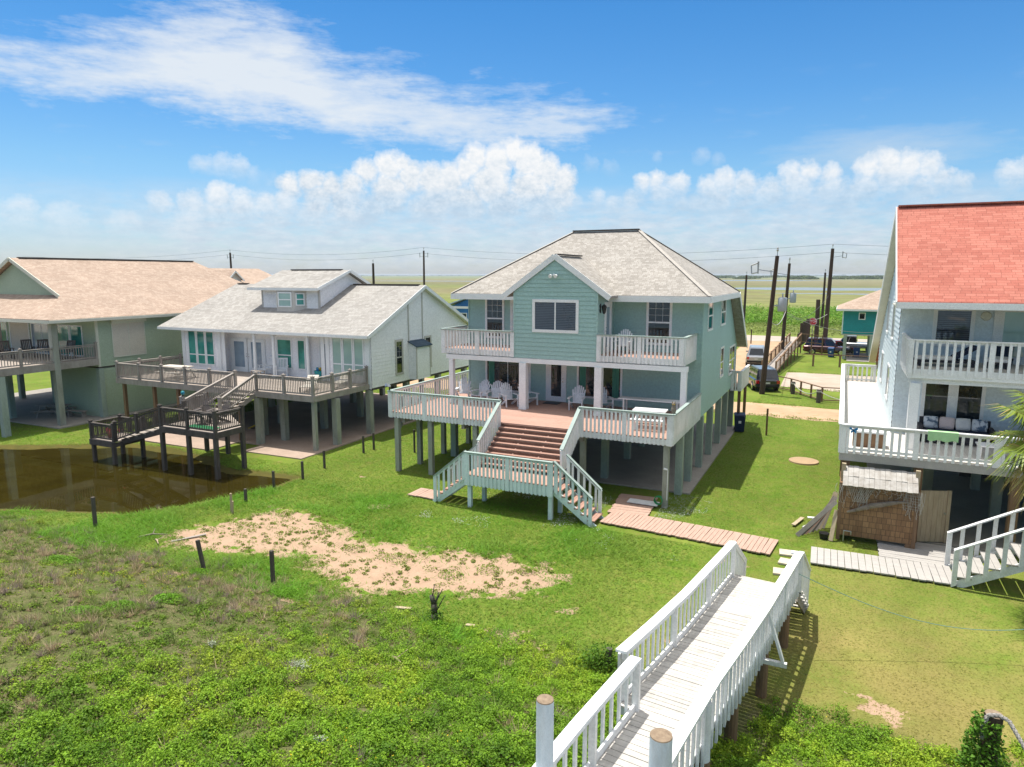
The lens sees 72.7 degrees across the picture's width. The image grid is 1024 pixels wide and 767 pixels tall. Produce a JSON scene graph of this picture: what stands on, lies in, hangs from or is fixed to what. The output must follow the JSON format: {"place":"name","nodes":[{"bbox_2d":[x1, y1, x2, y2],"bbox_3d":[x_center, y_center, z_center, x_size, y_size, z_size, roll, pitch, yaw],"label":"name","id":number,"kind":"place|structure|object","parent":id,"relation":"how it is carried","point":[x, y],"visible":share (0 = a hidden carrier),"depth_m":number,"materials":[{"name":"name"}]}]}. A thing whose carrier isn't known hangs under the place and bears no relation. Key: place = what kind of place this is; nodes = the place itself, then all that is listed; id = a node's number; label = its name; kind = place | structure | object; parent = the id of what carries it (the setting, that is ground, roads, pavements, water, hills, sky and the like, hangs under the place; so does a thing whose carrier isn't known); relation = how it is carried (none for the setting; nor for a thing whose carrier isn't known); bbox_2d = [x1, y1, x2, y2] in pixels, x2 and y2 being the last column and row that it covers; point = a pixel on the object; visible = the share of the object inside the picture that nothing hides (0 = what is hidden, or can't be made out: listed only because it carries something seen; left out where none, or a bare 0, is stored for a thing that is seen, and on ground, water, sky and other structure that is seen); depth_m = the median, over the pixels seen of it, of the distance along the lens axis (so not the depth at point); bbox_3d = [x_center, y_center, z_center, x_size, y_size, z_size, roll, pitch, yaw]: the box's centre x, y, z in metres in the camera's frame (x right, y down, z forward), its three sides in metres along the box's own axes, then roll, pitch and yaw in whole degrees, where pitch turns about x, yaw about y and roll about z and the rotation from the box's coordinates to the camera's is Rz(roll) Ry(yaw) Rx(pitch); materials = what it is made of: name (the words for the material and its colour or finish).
{"place":"outdoors","nodes":[
{"label":"outdoors","id":0,"kind":"place"},
{"bbox_2d":[0,448,289,513],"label":"pond water","id":1,"kind":"structure","parent":0,"point":[72,479],"depth_m":31.05,"materials":[{"name":"brown liquid"}]},
{"bbox_2d":[0,275,1023,766],"bbox_3d":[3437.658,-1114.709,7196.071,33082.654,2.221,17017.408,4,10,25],"label":"ground","id":2,"kind":"structure","parent":0,"point":[1010,587],"depth_m":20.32,"materials":[{"name":"green plant"}]},
{"bbox_2d":[10,388,230,428],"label":"carport slab","id":3,"kind":"structure","parent":2,"relation":"on","point":[26,406],"depth_m":45.37,"materials":[{"name":"concrete"}]},
{"bbox_2d":[31,404,76,417],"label":"picnic table","id":4,"kind":"object","parent":3,"relation":"on","point":[48,408],"visible":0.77,"depth_m":44.50,"materials":[{"name":"grey wood"}]},
{"bbox_2d":[0,257,241,437],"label":"beach house","id":5,"kind":"structure","parent":2,"relation":"on","point":[105,314],"depth_m":45.27,"materials":[{"name":"green"}]},
{"bbox_2d":[30,323,48,353],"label":"window","id":6,"kind":"structure","parent":5,"relation":"in","point":[38,331],"depth_m":45.83,"materials":[{"name":"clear glass"}]},
{"bbox_2d":[56,324,70,355],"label":"window","id":7,"kind":"structure","parent":5,"relation":"in","point":[62,330],"depth_m":44.76,"materials":[{"name":"grey glass"}]},
{"bbox_2d":[69,325,83,356],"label":"window","id":8,"kind":"structure","parent":5,"relation":"in","point":[75,331],"depth_m":44.17,"materials":[{"name":"teal glass"}]},
{"bbox_2d":[195,540,205,570],"bbox_3d":[-9.470,5.344,21.211,0.302,1.196,0.119,2,9,10],"label":"fence post","id":9,"kind":"object","parent":2,"relation":"on","point":[200,554],"visible":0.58,"depth_m":21.16,"materials":[{"name":"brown wood"}]},
{"bbox_2d":[210,268,270,283],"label":"beach house","id":10,"kind":"structure","parent":2,"relation":"on","point":[251,276],"depth_m":86.30,"materials":[{"name":"beige"}]},
{"bbox_2d":[269,550,274,583],"bbox_3d":[-7.012,5.485,20.360,0.100,1.250,0.100,4,10,25],"label":"fence post","id":11,"kind":"object","parent":2,"relation":"on","point":[272,565],"visible":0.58,"depth_m":20.30,"materials":[{"name":"brown wood"}]},
{"bbox_2d":[88,269,468,479],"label":"beach house","id":12,"kind":"structure","parent":2,"relation":"on","point":[363,334],"depth_m":41.38,"materials":[{"name":"white wood"}]},
{"bbox_2d":[187,331,197,363],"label":"window","id":13,"kind":"structure","parent":12,"relation":"in","point":[191,335],"depth_m":44.93,"materials":[{"name":"teal glass"}]},
{"bbox_2d":[196,331,206,364],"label":"window","id":14,"kind":"structure","parent":12,"relation":"in","point":[200,335],"depth_m":44.59,"materials":[{"name":"teal glass"}]},
{"bbox_2d":[194,397,215,421],"bbox_3d":[-14.841,1.297,33.651,0.808,1.108,0.975,1,9,5],"label":"deck armchair","id":15,"kind":"object","parent":12,"relation":"on","point":[205,406],"visible":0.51,"depth_m":33.92,"materials":[{"name":"brown wood"}]},
{"bbox_2d":[205,331,215,365],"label":"window","id":16,"kind":"structure","parent":12,"relation":"in","point":[209,336],"depth_m":44.25,"materials":[{"name":"teal glass"}]},
{"bbox_2d":[230,338,248,371],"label":"door","id":17,"kind":"structure","parent":12,"relation":"in","point":[238,346],"depth_m":44.27,"materials":[{"name":"white glass"}]},
{"bbox_2d":[246,338,265,372],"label":"door","id":18,"kind":"structure","parent":12,"relation":"in","point":[260,343],"depth_m":43.60,"materials":[{"name":"white glass"}]},
{"bbox_2d":[275,358,288,375],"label":"rocking chair","id":19,"kind":"object","parent":12,"relation":"on","point":[278,368],"visible":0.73,"depth_m":42.06,"materials":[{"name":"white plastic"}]},
{"bbox_2d":[276,338,292,368],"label":"window","id":20,"kind":"structure","parent":12,"relation":"in","point":[284,346],"depth_m":42.19,"materials":[{"name":"teal glass"}]},
{"bbox_2d":[277,292,291,306],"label":"window","id":21,"kind":"structure","parent":12,"relation":"in","point":[284,298],"depth_m":43.25,"materials":[{"name":"white glass"}]},
{"bbox_2d":[296,339,306,369],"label":"window","id":22,"kind":"structure","parent":12,"relation":"in","point":[301,351],"depth_m":41.67,"materials":[{"name":"teal glass"}]},
{"bbox_2d":[331,337,342,374],"bbox_3d":[-10.047,-1.581,39.963,0.727,2.200,0.082,4,10,25],"label":"window","id":23,"kind":"structure","parent":12,"relation":"in","point":[336,343],"depth_m":39.95,"materials":[{"name":"green glass"}]},
{"bbox_2d":[342,338,353,375],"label":"window","id":24,"kind":"structure","parent":12,"relation":"in","point":[347,344],"depth_m":39.61,"materials":[{"name":"green glass"}]},
{"bbox_2d":[353,339,364,376],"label":"window","id":25,"kind":"structure","parent":12,"relation":"in","point":[358,344],"depth_m":39.29,"materials":[{"name":"green glass"}]},
{"bbox_2d":[395,339,403,375],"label":"window","id":26,"kind":"structure","parent":12,"relation":"in","point":[399,357],"depth_m":41.42,"materials":[{"name":"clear glass"}]},
{"bbox_2d":[145,392,427,459],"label":"carport slab","id":27,"kind":"structure","parent":2,"relation":"on","point":[298,445],"depth_m":40.20,"materials":[{"name":"concrete"}]},
{"bbox_2d":[38,507,564,629],"bbox_3d":[-6.731,5.160,20.166,14.316,1.671,11.280,4,10,25],"label":"sand patch","id":28,"kind":"object","parent":2,"relation":"on","point":[160,597],"visible":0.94,"depth_m":21.50,"materials":[{"name":"beige sand"}]},
{"bbox_2d":[0,512,731,766],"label":"dune dry grass","id":29,"kind":"structure","parent":2,"relation":"on","point":[142,606],"depth_m":16.89,"materials":[{"name":"green plant"}]},
{"bbox_2d":[407,488,437,499],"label":"board path","id":30,"kind":"structure","parent":2,"relation":"on","point":[424,493],"depth_m":28.70,"materials":[{"name":"beige wood"}]},
{"bbox_2d":[422,584,447,621],"bbox_3d":[-1.911,5.784,18.086,0.904,1.160,0.645,0,9,1],"label":"tree stump","id":31,"kind":"object","parent":2,"relation":"on","point":[433,610],"visible":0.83,"depth_m":18.08,"materials":[{"name":"brown wood"}]},
{"bbox_2d":[449,299,467,317],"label":"stilt house","id":32,"kind":"structure","parent":2,"relation":"on","point":[461,306],"depth_m":70.57,"materials":[{"name":"blue"}]},
{"bbox_2d":[0,529,1021,766],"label":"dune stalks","id":33,"kind":"object","parent":2,"relation":"on","point":[256,648],"visible":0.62,"depth_m":14.61,"materials":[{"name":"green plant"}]},
{"bbox_2d":[0,518,1023,766],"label":"dune ground cover","id":34,"kind":"object","parent":2,"relation":"on","point":[288,670],"visible":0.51,"depth_m":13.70,"materials":[{"name":"green plant"}]},
{"bbox_2d":[421,491,709,559],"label":"clover flowers","id":35,"kind":"object","parent":2,"relation":"on","point":[592,504],"visible":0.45,"depth_m":26.40,"materials":[{"name":"green plant"}]},
{"bbox_2d":[387,229,749,526],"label":"beach house","id":36,"kind":"structure","parent":2,"relation":"on","point":[550,321],"depth_m":31.55,"materials":[{"name":"teal wood"}]},
{"bbox_2d":[455,377,471,400],"bbox_3d":[-2.437,0.291,35.039,0.808,1.108,0.975,1,9,5],"label":"adirondack chair","id":37,"kind":"object","parent":36,"relation":"on","point":[464,388],"visible":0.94,"depth_m":35.28,"materials":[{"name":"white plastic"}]},
{"bbox_2d":[469,379,490,403],"bbox_3d":[-1.553,0.398,34.356,0.808,1.108,0.975,6,11,33],"label":"adirondack chair","id":38,"kind":"object","parent":36,"relation":"on","point":[482,392],"visible":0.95,"depth_m":34.51,"materials":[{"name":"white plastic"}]},
{"bbox_2d":[485,380,503,404],"bbox_3d":[-0.810,0.469,33.897,0.808,1.108,0.975,2,9,15],"label":"adirondack chair","id":39,"kind":"object","parent":36,"relation":"on","point":[495,390],"visible":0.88,"depth_m":34.15,"materials":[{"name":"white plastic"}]},
{"bbox_2d":[485,300,504,338],"bbox_3d":[-0.872,-3.340,35.279,1.080,2.080,0.082,4,10,25],"label":"window","id":40,"kind":"structure","parent":36,"relation":"in","point":[494,309],"depth_m":35.27,"materials":[{"name":"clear glass"}]},
{"bbox_2d":[485,361,530,393],"bbox_3d":[-0.208,-0.426,35.415,2.550,1.720,0.082,4,10,25],"label":"window","id":41,"kind":"structure","parent":36,"relation":"in","point":[508,372],"depth_m":35.41,"materials":[{"name":"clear glass"}]},
{"bbox_2d":[500,382,518,407],"bbox_3d":[-0.143,0.557,33.334,0.808,1.108,0.975,-4,10,-22],"label":"adirondack chair","id":42,"kind":"object","parent":36,"relation":"on","point":[506,396],"visible":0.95,"depth_m":33.52,"materials":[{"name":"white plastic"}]},
{"bbox_2d":[532,299,578,333],"bbox_3d":[1.936,-3.019,31.179,2.230,1.490,0.082,4,10,25],"label":"window","id":43,"kind":"structure","parent":36,"relation":"in","point":[548,315],"depth_m":31.16,"materials":[{"name":"white glass"}]},
{"bbox_2d":[546,364,566,401],"bbox_3d":[2.173,-0.159,34.291,1.080,2.100,0.100,4,10,25],"label":"door","id":44,"kind":"structure","parent":36,"relation":"in","point":[556,375],"depth_m":34.32,"materials":[{"name":"white glass"}]},
{"bbox_2d":[567,385,585,409],"bbox_3d":[3.047,0.692,32.471,0.808,1.108,0.975,3,9,17],"label":"adirondack chair","id":45,"kind":"object","parent":36,"relation":"on","point":[577,392],"visible":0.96,"depth_m":32.70,"materials":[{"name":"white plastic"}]},
{"bbox_2d":[577,366,622,400],"bbox_3d":[4.187,-0.104,33.353,2.280,1.720,0.082,4,10,25],"label":"window","id":46,"kind":"structure","parent":36,"relation":"in","point":[607,374],"depth_m":33.26,"materials":[{"name":"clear glass"}]},
{"bbox_2d":[604,302,611,352],"bbox_3d":[4.378,-2.572,31.723,0.100,2.300,1.000,4,10,25],"label":"door","id":47,"kind":"structure","parent":36,"relation":"in","point":[608,315],"depth_m":31.74,"materials":[{"name":"white glass"}]},
{"bbox_2d":[618,396,679,410],"bbox_3d":[6.201,1.069,30.963,2.900,0.740,0.653,4,10,25],"label":"long table","id":48,"kind":"object","parent":36,"relation":"on","point":[626,398],"visible":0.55,"depth_m":30.86,"materials":[{"name":"white paint"}]},
{"bbox_2d":[630,407,667,431],"bbox_3d":[5.670,1.444,28.592,1.350,0.751,1.640,3,10,21],"label":"picnic table","id":49,"kind":"object","parent":36,"relation":"on","point":[654,410],"visible":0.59,"depth_m":28.36,"materials":[{"name":"white paint"}]},
{"bbox_2d":[645,302,672,345],"bbox_3d":[6.707,-2.785,31.723,1.180,2.080,0.082,4,10,25],"label":"window","id":50,"kind":"structure","parent":36,"relation":"in","point":[658,314],"depth_m":31.71,"materials":[{"name":"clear glass"}]},
{"bbox_2d":[707,303,713,331],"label":"window","id":51,"kind":"structure","parent":36,"relation":"in","point":[711,305],"depth_m":32.47,"materials":[{"name":"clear glass"}]},
{"bbox_2d":[720,300,726,325],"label":"window","id":52,"kind":"structure","parent":36,"relation":"in","point":[723,303],"depth_m":35.94,"materials":[{"name":"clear glass"}]},
{"bbox_2d":[728,343,735,375],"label":"window","id":53,"kind":"structure","parent":36,"relation":"in","point":[731,361],"depth_m":39.70,"materials":[{"name":"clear glass"}]},
{"bbox_2d":[564,639,620,676],"bbox_3d":[2.065,6.276,15.876,1.916,0.821,1.276,4,10,25],"label":"dark bush","id":54,"kind":"object","parent":2,"relation":"on","point":[609,659],"visible":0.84,"depth_m":15.81,"materials":[{"name":"green plant"}]},
{"bbox_2d":[516,423,734,494],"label":"carport slab","id":55,"kind":"structure","parent":2,"relation":"on","point":[641,467],"depth_m":33.34,"materials":[{"name":"concrete"}]},
{"bbox_2d":[607,494,657,515],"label":"board path","id":56,"kind":"structure","parent":2,"relation":"on","point":[622,504],"depth_m":27.12,"materials":[{"name":"beige wood"}]},
{"bbox_2d":[532,540,810,766],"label":"dune walkover","id":57,"kind":"object","parent":2,"relation":"on","point":[679,697],"visible":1,"depth_m":12.36,"materials":[{"name":"grey wood"}]},
{"bbox_2d":[799,574,1023,630],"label":"cord","id":58,"kind":"object","parent":57,"relation":"attached to","point":[907,617],"visible":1,"depth_m":16.41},
{"bbox_2d":[600,510,778,554],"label":"board path","id":59,"kind":"structure","parent":2,"relation":"on","point":[722,537],"depth_m":24.43,"materials":[{"name":"brown wood"}]},
{"bbox_2d":[734,412,745,431],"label":"wheelie bin","id":60,"kind":"object","parent":2,"relation":"on","point":[739,421],"visible":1,"depth_m":40.08,"materials":[{"name":"blue plastic"}]},
{"bbox_2d":[749,364,779,390],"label":"parked car","id":61,"kind":"object","parent":2,"relation":"on","point":[772,380],"visible":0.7,"depth_m":54.06,"materials":[{"name":"blue paint"}]},
{"bbox_2d":[751,247,786,393],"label":"utility pole","id":62,"kind":"object","parent":2,"relation":"on","point":[782,304],"visible":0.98,"depth_m":52.06,"materials":[{"name":"wood"}]},
{"bbox_2d":[770,257,795,349],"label":"utility pole","id":63,"kind":"object","parent":2,"relation":"on","point":[792,298],"visible":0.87,"depth_m":73.10,"materials":[{"name":"wood"}]},
{"bbox_2d":[761,332,823,371],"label":"wooden ramp","id":64,"kind":"structure","parent":2,"relation":"on","point":[778,359],"depth_m":71.84,"materials":[{"name":"brown wood"}]},
{"bbox_2d":[745,303,842,326],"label":"marsh scrub","id":65,"kind":"object","parent":2,"relation":"on","point":[758,316],"visible":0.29,"depth_m":134.63,"materials":[{"name":"green plant"}]},
{"bbox_2d":[716,275,883,278],"bbox_3d":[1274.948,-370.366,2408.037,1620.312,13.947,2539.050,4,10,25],"label":"marsh bushes","id":66,"kind":"object","parent":2,"relation":"on","point":[813,277],"visible":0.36,"depth_m":1497.59,"materials":[{"name":"green plant"}]},
{"bbox_2d":[789,457,818,465],"bbox_3d":[14.230,3.810,33.922,1.400,0.150,1.400,4,10,25],"label":"tank lid","id":67,"kind":"object","parent":2,"relation":"on","point":[804,461],"visible":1,"depth_m":33.70,"materials":[{"name":"beige concrete"}]},
{"bbox_2d":[745,322,865,336],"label":"road verge grass","id":68,"kind":"structure","parent":2,"relation":"on","point":[777,327],"depth_m":112.34,"materials":[{"name":"green plant"}]},
{"bbox_2d":[778,376,839,401],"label":"rail fence","id":69,"kind":"object","parent":2,"relation":"on","point":[810,395],"visible":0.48,"depth_m":51.33,"materials":[{"name":"brown wood"}]},
{"bbox_2d":[796,500,837,536],"bbox_3d":[10.503,4.665,23.999,1.292,1.422,0.073,2,9,13],"label":"leaning board","id":70,"kind":"object","parent":2,"relation":"on","point":[817,517],"visible":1,"depth_m":23.98,"materials":[{"name":"grey wood"}]},
{"bbox_2d":[814,299,819,337],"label":"stub pole","id":71,"kind":"object","parent":2,"relation":"on","point":[817,317],"visible":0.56,"depth_m":97.78,"materials":[{"name":"brown wood"}]},
{"bbox_2d":[820,269,825,327],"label":"utility pole","id":72,"kind":"object","parent":2,"relation":"on","point":[822,309],"visible":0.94,"depth_m":117.98,"materials":[{"name":"wood"}]},
{"bbox_2d":[803,337,849,354],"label":"parked car","id":73,"kind":"object","parent":2,"relation":"on","point":[828,342],"visible":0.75,"depth_m":78.91,"materials":[{"name":"red paint"}]},
{"bbox_2d":[828,509,837,540],"bbox_3d":[11.008,4.854,23.797,0.334,1.041,0.140,-8,12,-40],"label":"leaning board","id":74,"kind":"object","parent":2,"relation":"on","point":[833,527],"visible":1,"depth_m":23.78,"materials":[{"name":"brown wood"}]},
{"bbox_2d":[823,244,846,336],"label":"utility pole","id":75,"kind":"object","parent":2,"relation":"on","point":[826,317],"visible":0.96,"depth_m":96.56,"materials":[{"name":"wood"}]},
{"bbox_2d":[840,335,866,350],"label":"parked car","id":76,"kind":"object","parent":2,"relation":"on","point":[852,340],"visible":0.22,"depth_m":82.46,"materials":[{"name":"silver metal"}]},
{"bbox_2d":[836,290,880,359],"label":"stilt house","id":77,"kind":"structure","parent":2,"relation":"on","point":[859,314],"depth_m":74.21,"materials":[{"name":"teal wood"}]},
{"bbox_2d":[846,353,875,362],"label":"carport slab","id":78,"kind":"structure","parent":2,"relation":"on","point":[857,359],"depth_m":75.34,"materials":[{"name":"concrete"}]},
{"bbox_2d":[835,462,924,548],"bbox_3d":[12.459,4.053,23.742,2.651,2.670,1.860,4,10,25],"label":"outdoor shower","id":79,"kind":"object","parent":2,"relation":"on","point":[897,523],"visible":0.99,"depth_m":23.15,"materials":[{"name":"brown wood"}]},
{"bbox_2d":[847,501,908,512],"bbox_3d":[12.128,4.119,23.083,1.814,0.636,0.177,4,10,25],"label":"driftwood","id":80,"kind":"object","parent":79,"relation":"attached to","point":[874,505],"visible":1,"depth_m":23.03,"materials":[{"name":"grey wood"}]},
{"bbox_2d":[810,546,956,585],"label":"board path","id":81,"kind":"structure","parent":2,"relation":"on","point":[939,574],"depth_m":21.56,"materials":[{"name":"grey paint"}]},
{"bbox_2d":[877,540,968,565],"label":"board path","id":82,"kind":"structure","parent":2,"relation":"on","point":[927,553],"depth_m":22.60,"materials":[{"name":"grey paint"}]},
{"bbox_2d":[838,200,1023,587],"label":"beach house","id":83,"kind":"structure","parent":2,"relation":"on","point":[953,281],"depth_m":24.50,"materials":[{"name":"white wood"}]},
{"bbox_2d":[852,428,883,448],"bbox_3d":[12.618,1.930,24.600,1.080,0.560,0.600,4,10,25],"label":"storage box","id":84,"kind":"object","parent":83,"relation":"on","point":[873,438],"visible":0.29,"depth_m":24.37,"materials":[{"name":"brown wood"}]},
{"bbox_2d":[917,490,951,542],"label":"wooden gate","id":85,"kind":"structure","parent":83,"relation":"attached to","point":[933,522],"depth_m":23.34,"materials":[{"name":"brown wood"}]},
{"bbox_2d":[928,430,958,442],"bbox_3d":[13.971,1.720,22.555,0.850,0.322,0.232,4,10,25],"label":"towel","id":86,"kind":"object","parent":83,"relation":"hanging from","point":[943,436],"visible":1,"depth_m":22.45,"materials":[{"name":"green fabric"}]},
{"bbox_2d":[913,345,976,367],"bbox_3d":[15.133,-0.987,24.282,1.828,0.741,0.660,3,9,20],"label":"lounge chair","id":87,"kind":"object","parent":83,"relation":"on","point":[942,358],"visible":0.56,"depth_m":24.05,"materials":[{"name":"wicker"}]},
{"bbox_2d":[931,309,975,346],"bbox_3d":[16.070,-2.059,25.320,1.300,1.440,0.082,4,10,25],"label":"window","id":88,"kind":"structure","parent":83,"relation":"in","point":[948,324],"depth_m":25.30,"materials":[{"name":"white glass"}]},
{"bbox_2d":[920,383,986,419],"bbox_3d":[16.251,0.805,25.680,2.000,2.410,0.082,4,10,25],"label":"window","id":89,"kind":"structure","parent":83,"relation":"in","point":[939,400],"depth_m":25.64,"materials":[{"name":"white glass"}]},
{"bbox_2d":[917,416,995,445],"bbox_3d":[15.924,1.676,25.000,2.340,0.839,0.780,4,10,25],"label":"outdoor sofa","id":90,"kind":"object","parent":83,"relation":"on","point":[969,426],"visible":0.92,"depth_m":24.97,"materials":[{"name":"fabric"}]},
{"bbox_2d":[986,346,1013,369],"bbox_3d":[16.922,-0.960,24.113,0.660,0.741,1.828,7,12,40],"label":"lounge chair","id":91,"kind":"object","parent":83,"relation":"on","point":[1005,358],"visible":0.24,"depth_m":24.18,"materials":[{"name":"wicker"}]},
{"bbox_2d":[992,310,1023,364],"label":"door","id":92,"kind":"structure","parent":83,"relation":"in","point":[1008,326],"depth_m":24.60,"materials":[{"name":"green glass"}]},
{"bbox_2d":[867,463,1023,555],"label":"carport slab","id":93,"kind":"structure","parent":2,"relation":"on","point":[969,506],"depth_m":27.29,"materials":[{"name":"concrete"}]},
{"bbox_2d":[950,708,1012,766],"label":"rope post","id":94,"kind":"object","parent":2,"relation":"on","point":[987,749],"visible":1,"depth_m":12.36,"materials":[{"name":"green plant"}]},
{"bbox_2d":[979,713,1023,749],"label":"rope","id":95,"kind":"object","parent":94,"relation":"hanging from","point":[987,716],"visible":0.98,"depth_m":12.21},
{"bbox_2d":[979,390,1023,516],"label":"palm tree","id":96,"kind":"object","parent":2,"relation":"on","point":[1017,447],"visible":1,"depth_m":17.85,"materials":[{"name":"green plant"}]},
{"bbox_2d":[0,0,1023,274],"label":"sky","id":97,"kind":"structure","parent":0,"point":[130,129],"materials":[{"name":"blue"}]},
{"bbox_2d":[397,378,838,421],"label":"dirt track","id":98,"kind":"structure","parent":0,"point":[782,411],"depth_m":46.70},
{"bbox_2d":[359,275,883,275],"bbox_3d":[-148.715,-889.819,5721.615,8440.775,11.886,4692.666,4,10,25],"label":"treeline","id":99,"kind":"object","parent":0,"point":[715,275],"visible":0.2,"depth_m":6619.00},
{"bbox_2d":[431,370,872,421],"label":"track edge grass","id":100,"kind":"structure","parent":0,"point":[773,415],"depth_m":48.64,"materials":[{"name":"green plant"}]},
{"bbox_2d":[736,340,785,373],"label":"side road","id":101,"kind":"structure","parent":0,"point":[741,353],"depth_m":80.56,"materials":[{"name":"beige concrete"}]},
{"bbox_2d":[745,345,763,364],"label":"parked car","id":102,"kind":"object","parent":101,"relation":"on","point":[755,353],"visible":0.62,"depth_m":68.91,"materials":[{"name":"silver metal"}]},
{"bbox_2d":[747,335,866,342],"bbox_3d":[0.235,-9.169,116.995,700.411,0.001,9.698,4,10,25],"label":"road","id":103,"kind":"structure","parent":0,"point":[762,338],"depth_m":99.50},
{"bbox_2d":[736,287,880,290],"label":"water","id":104,"kind":"structure","parent":0,"point":[821,289],"depth_m":467.65,"materials":[{"name":"blue liquid"}]},
{"bbox_2d":[781,372,876,391],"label":"shell lot","id":105,"kind":"structure","parent":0,"point":[827,380],"depth_m":59.96,"materials":[{"name":"beige gravel"}]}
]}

